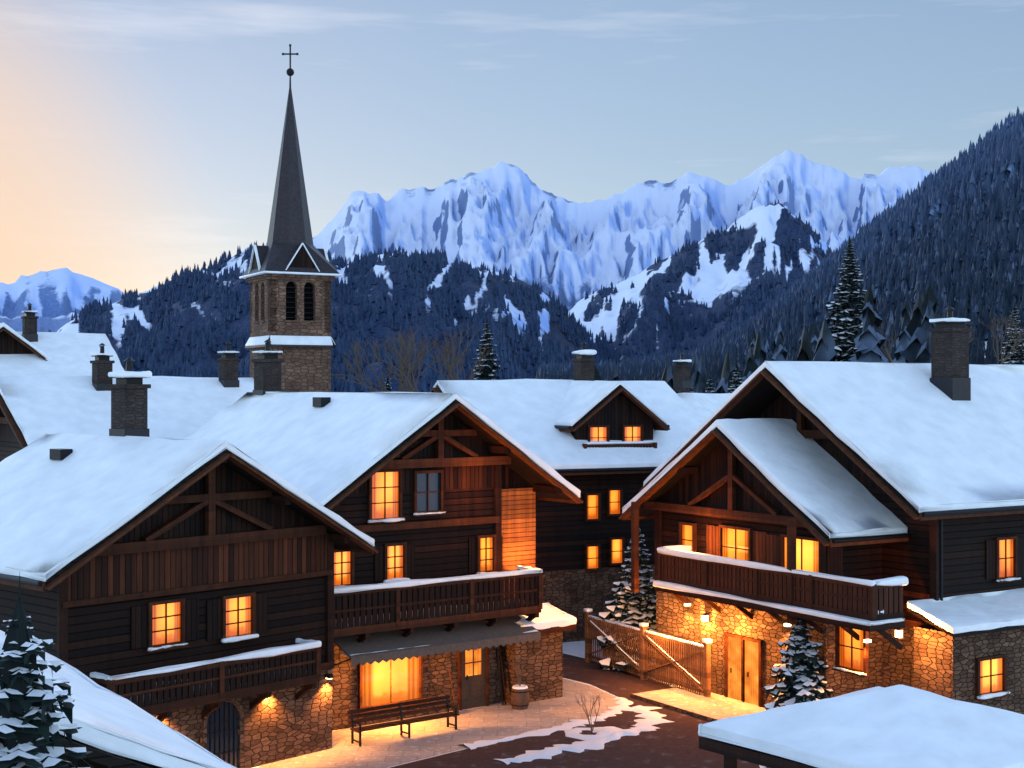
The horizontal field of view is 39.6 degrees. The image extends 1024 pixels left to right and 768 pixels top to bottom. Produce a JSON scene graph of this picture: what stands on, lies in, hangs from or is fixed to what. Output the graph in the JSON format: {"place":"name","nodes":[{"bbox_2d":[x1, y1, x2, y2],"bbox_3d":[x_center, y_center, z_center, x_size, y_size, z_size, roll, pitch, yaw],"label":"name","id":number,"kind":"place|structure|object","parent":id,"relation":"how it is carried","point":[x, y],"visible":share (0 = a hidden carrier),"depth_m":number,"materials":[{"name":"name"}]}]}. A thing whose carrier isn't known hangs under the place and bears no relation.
{"place":"outdoors","nodes":[
{"label":"outdoors","id":0,"kind":"place"},
{"bbox_2d":[0,327,47,360],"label":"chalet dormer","id":1,"kind":"object","parent":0,"point":[11,343],"visible":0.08,"depth_m":81.21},
{"bbox_2d":[0,322,51,358],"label":"snow","id":2,"kind":"structure","parent":0,"point":[38,350],"depth_m":81.14,"materials":[{"name":"white snow"}]},
{"bbox_2d":[0,268,123,318],"bbox_3d":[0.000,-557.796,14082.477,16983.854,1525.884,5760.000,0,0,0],"label":"distant mountains","id":3,"kind":"structure","parent":0,"point":[58,292],"depth_m":15311.86,"materials":[{"name":"white snow"}]},
{"bbox_2d":[0,311,124,376],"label":"snow","id":4,"kind":"structure","parent":0,"point":[68,354],"depth_m":82.47,"materials":[{"name":"white snow"}]},
{"bbox_2d":[0,630,236,767],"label":"roof snow","id":5,"kind":"structure","parent":0,"point":[109,721],"depth_m":18.58,"materials":[{"name":"white snow"}]},
{"bbox_2d":[0,351,253,444],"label":"snow","id":6,"kind":"structure","parent":0,"point":[178,407],"depth_m":62.38,"materials":[{"name":"white snow"}]},
{"bbox_2d":[0,371,374,705],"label":"snow","id":7,"kind":"structure","parent":0,"point":[90,491],"depth_m":38.19,"materials":[{"name":"white snow"}]},
{"bbox_2d":[239,271,341,345],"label":"snow","id":8,"kind":"structure","parent":0,"point":[296,340],"depth_m":93.03,"materials":[{"name":"white snow"}]},
{"bbox_2d":[57,247,600,392],"bbox_3d":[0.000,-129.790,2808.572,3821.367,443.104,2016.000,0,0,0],"label":"mountain spur","id":9,"kind":"structure","parent":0,"point":[470,289],"depth_m":2890.80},
{"bbox_2d":[48,240,609,392],"bbox_3d":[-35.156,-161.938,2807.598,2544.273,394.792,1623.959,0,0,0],"label":"forested hill","id":10,"kind":"structure","parent":9,"relation":"on","point":[202,290],"depth_m":2740.70,"materials":[{"name":"plant"}]},
{"bbox_2d":[183,350,580,656],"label":"snow","id":11,"kind":"structure","parent":0,"point":[335,446],"depth_m":47.34,"materials":[{"name":"white snow"}]},
{"bbox_2d":[384,376,390,391],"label":"conifer","id":12,"kind":"object","parent":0,"point":[388,386],"visible":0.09,"depth_m":109.91,"materials":[{"name":"green plant"}]},
{"bbox_2d":[0,150,934,331],"bbox_3d":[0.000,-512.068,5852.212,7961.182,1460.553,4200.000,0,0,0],"label":"mountains","id":13,"kind":"structure","parent":0,"point":[517,220],"depth_m":6764.33,"materials":[{"name":"white snow"}]},
{"bbox_2d":[253,640,761,767],"bbox_3d":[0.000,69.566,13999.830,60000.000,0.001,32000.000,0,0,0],"label":"ground","id":14,"kind":"structure","parent":0,"point":[577,646],"depth_m":57.32,"materials":[{"name":"white snow"}]},
{"bbox_2d":[0,574,91,767],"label":"spruce","id":15,"kind":"object","parent":14,"relation":"on","point":[30,737],"visible":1,"depth_m":14.84,"materials":[{"name":"green plant"}]},
{"bbox_2d":[21,303,123,368],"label":"chalet","id":16,"kind":"object","parent":14,"relation":"on","point":[29,327],"visible":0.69,"depth_m":83.25,"materials":[{"name":"stone"}]},
{"bbox_2d":[60,734,160,767],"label":"building wall","id":17,"kind":"structure","parent":14,"relation":"on","point":[96,758],"depth_m":16.94,"materials":[{"name":"brown wood"}]},
{"bbox_2d":[0,342,239,461],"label":"chalet","id":18,"kind":"object","parent":14,"relation":"on","point":[12,440],"visible":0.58,"depth_m":63.63,"materials":[{"name":"grey stone"}]},
{"bbox_2d":[0,358,378,767],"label":"chalet","id":19,"kind":"object","parent":14,"relation":"on","point":[204,560],"visible":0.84,"depth_m":38.53,"materials":[{"name":"brown wood"}]},
{"bbox_2d":[242,44,339,391],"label":"church tower","id":20,"kind":"structure","parent":14,"relation":"on","point":[290,305],"depth_m":93.76,"materials":[{"name":"stone"}]},
{"bbox_2d":[251,340,583,730],"bbox_3d":[-6.135,5.466,51.130,10.530,14.500,15.225,0,0,-37],"label":"chalet","id":21,"kind":"object","parent":14,"relation":"on","point":[481,484],"visible":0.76,"depth_m":46.07,"materials":[{"name":"brown wood"}]},
{"bbox_2d":[472,319,499,379],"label":"conifer","id":22,"kind":"object","parent":14,"relation":"on","point":[488,369],"visible":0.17,"depth_m":91.75,"materials":[{"name":"green plant"}]},
{"bbox_2d":[259,653,767,767],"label":"street surfaces","id":23,"kind":"object","parent":14,"relation":"on","point":[674,743],"visible":0.44,"depth_m":42.70,"materials":[{"name":"beige stone"}]},
{"bbox_2d":[347,695,459,746],"bbox_3d":[-3.256,10.178,43.092,3.668,0.985,0.575,0,0,-37],"label":"bench","id":24,"kind":"object","parent":23,"relation":"on","point":[401,722],"visible":1,"depth_m":43.12,"materials":[{"name":"brown wood"}]},
{"bbox_2d":[510,654,528,709],"bbox_3d":[0.253,9.810,46.912,0.640,1.777,0.634,0,0,0],"label":"barrel planter","id":25,"kind":"object","parent":23,"relation":"on","point":[519,696],"visible":1,"depth_m":46.70,"materials":[{"name":"wood"}]},
{"bbox_2d":[463,649,764,767],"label":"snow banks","id":26,"kind":"object","parent":23,"relation":"on","point":[601,738],"visible":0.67,"depth_m":43.27,"materials":[{"name":"white snow"}]},
{"bbox_2d":[584,612,711,696],"bbox_3d":[4.766,9.742,51.487,0.247,1.950,7.905,0,0,-29],"label":"fence","id":27,"kind":"object","parent":23,"relation":"on","point":[655,673],"visible":0.97,"depth_m":50.83,"materials":[{"name":"brown wood"}]},
{"bbox_2d":[430,342,656,641],"bbox_3d":[1.961,5.422,64.358,11.930,14.700,11.530,0,0,-25],"label":"chalet","id":28,"kind":"object","parent":14,"relation":"on","point":[581,548],"visible":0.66,"depth_m":59.67,"materials":[{"name":"brown wood"}]},
{"bbox_2d":[574,694,600,731],"bbox_3d":[2.331,9.991,43.421,0.888,1.296,1.065,0,0,0],"label":"island shrub","id":29,"kind":"object","parent":14,"relation":"on","point":[587,715],"visible":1,"depth_m":43.47,"materials":[{"name":"brown plant"}]},
{"bbox_2d":[593,528,655,672],"bbox_3d":[4.775,8.204,53.921,3.519,6.489,3.849,0,0,0],"label":"spruce tree","id":30,"kind":"object","parent":14,"relation":"on","point":[630,608],"visible":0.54,"depth_m":53.44,"materials":[{"name":"green plant"}]},
{"bbox_2d":[327,313,1023,391],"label":"bare trees","id":31,"kind":"object","parent":14,"relation":"on","point":[402,372],"visible":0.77,"depth_m":86.87,"materials":[{"name":"plant"}]},
{"bbox_2d":[672,353,691,391],"bbox_3d":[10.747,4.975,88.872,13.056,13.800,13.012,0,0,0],"label":"chimney","id":32,"kind":"object","parent":14,"relation":"on","point":[681,382],"visible":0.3,"depth_m":87.82,"materials":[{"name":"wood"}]},
{"bbox_2d":[705,375,714,393],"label":"conifer","id":33,"kind":"object","parent":14,"relation":"on","point":[709,389],"visible":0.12,"depth_m":119.88,"materials":[{"name":"green plant"}]},
{"bbox_2d":[728,363,742,392],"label":"conifer","id":34,"kind":"object","parent":14,"relation":"on","point":[736,382],"visible":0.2,"depth_m":127.84,"materials":[{"name":"green plant"}]},
{"bbox_2d":[535,284,937,393],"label":"conifer row","id":35,"kind":"object","parent":14,"relation":"on","point":[913,342],"visible":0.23,"depth_m":155.94,"materials":[{"name":"green plant"}]},
{"bbox_2d":[826,236,866,361],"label":"conifer","id":36,"kind":"object","parent":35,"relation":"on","point":[846,329],"visible":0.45,"depth_m":149.02,"materials":[{"name":"green plant"}]},
{"bbox_2d":[999,302,1023,364],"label":"conifer","id":37,"kind":"object","parent":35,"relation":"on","point":[1017,358],"visible":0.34,"depth_m":169.47,"materials":[{"name":"green plant"}]},
{"bbox_2d":[699,736,816,767],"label":"kiosk","id":38,"kind":"object","parent":14,"relation":"on","point":[732,753],"visible":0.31,"depth_m":26.76,"materials":[{"name":"brown wood"}]},
{"bbox_2d":[618,427,910,721],"bbox_3d":[8.383,7.053,47.023,5.715,11.290,13.065,0,0,-32],"label":"chalet","id":39,"kind":"object","parent":14,"relation":"on","point":[716,491],"visible":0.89,"depth_m":46.78,"materials":[{"name":"brown wood"}]},
{"bbox_2d":[761,618,832,709],"bbox_3d":[8.958,8.829,44.051,2.982,4.526,2.784,0,0,0],"label":"spruce","id":40,"kind":"object","parent":14,"relation":"on","point":[799,682],"visible":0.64,"depth_m":43.85,"materials":[{"name":"green plant"}]},
{"bbox_2d":[639,306,1023,714],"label":"chalet","id":41,"kind":"object","parent":14,"relation":"on","point":[941,555],"visible":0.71,"depth_m":44.59,"materials":[{"name":"brown wood"}]},
{"bbox_2d":[0,0,1023,293],"label":"sky","id":42,"kind":"structure","parent":0,"point":[140,140],"materials":[{"name":"blue"}]},
{"bbox_2d":[433,349,700,468],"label":"snow","id":43,"kind":"structure","parent":0,"point":[522,412],"depth_m":61.41,"materials":[{"name":"white snow"}]},
{"bbox_2d":[553,381,666,443],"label":"snow","id":44,"kind":"structure","parent":0,"point":[581,399],"depth_m":61.05,"materials":[{"name":"white snow"}]},
{"bbox_2d":[554,385,669,448],"bbox_3d":[3.171,1.719,63.647,4.930,3.300,7.291,0,0,-25],"label":"dormer","id":45,"kind":"object","parent":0,"point":[619,412],"visible":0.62,"depth_m":60.94,"materials":[{"name":"brown wood"}]},
{"bbox_2d":[584,608,711,683],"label":"snow","id":46,"kind":"structure","parent":0,"point":[645,624],"depth_m":51.08,"materials":[{"name":"white snow"}]},
{"bbox_2d":[568,203,832,364],"bbox_3d":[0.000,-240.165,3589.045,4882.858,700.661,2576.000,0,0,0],"label":"mountain spur","id":47,"kind":"structure","parent":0,"point":[711,283],"depth_m":3912.56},
{"bbox_2d":[575,199,830,362],"bbox_3d":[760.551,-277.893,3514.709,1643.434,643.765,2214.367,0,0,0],"label":"conifer forest","id":48,"kind":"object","parent":47,"relation":"on","point":[730,310],"visible":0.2,"depth_m":3434.64,"materials":[{"name":"green plant"}]},
{"bbox_2d":[673,359,731,422],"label":"snow","id":49,"kind":"structure","parent":0,"point":[702,407],"depth_m":88.24,"materials":[{"name":"white snow"}]},
{"bbox_2d":[622,418,908,675],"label":"snow","id":50,"kind":"structure","parent":0,"point":[829,495],"depth_m":45.73,"materials":[{"name":"white snow"}]},
{"bbox_2d":[643,317,1023,698],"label":"snow","id":51,"kind":"structure","parent":0,"point":[915,437],"depth_m":46.39,"materials":[{"name":"white snow"}]},
{"bbox_2d":[698,685,1023,767],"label":"snow","id":52,"kind":"structure","parent":0,"point":[899,726],"depth_m":26.04,"materials":[{"name":"white snow"}]},
{"bbox_3d":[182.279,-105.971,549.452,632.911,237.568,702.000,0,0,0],"label":"hill","id":53,"kind":"structure","parent":0,"visible":0},
{"bbox_2d":[538,106,1023,393],"bbox_3d":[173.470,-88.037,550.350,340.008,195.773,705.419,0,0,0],"label":"forest","id":54,"kind":"object","parent":53,"relation":"on","point":[951,233],"visible":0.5,"depth_m":458.26,"materials":[{"name":"plant"}]}
]}

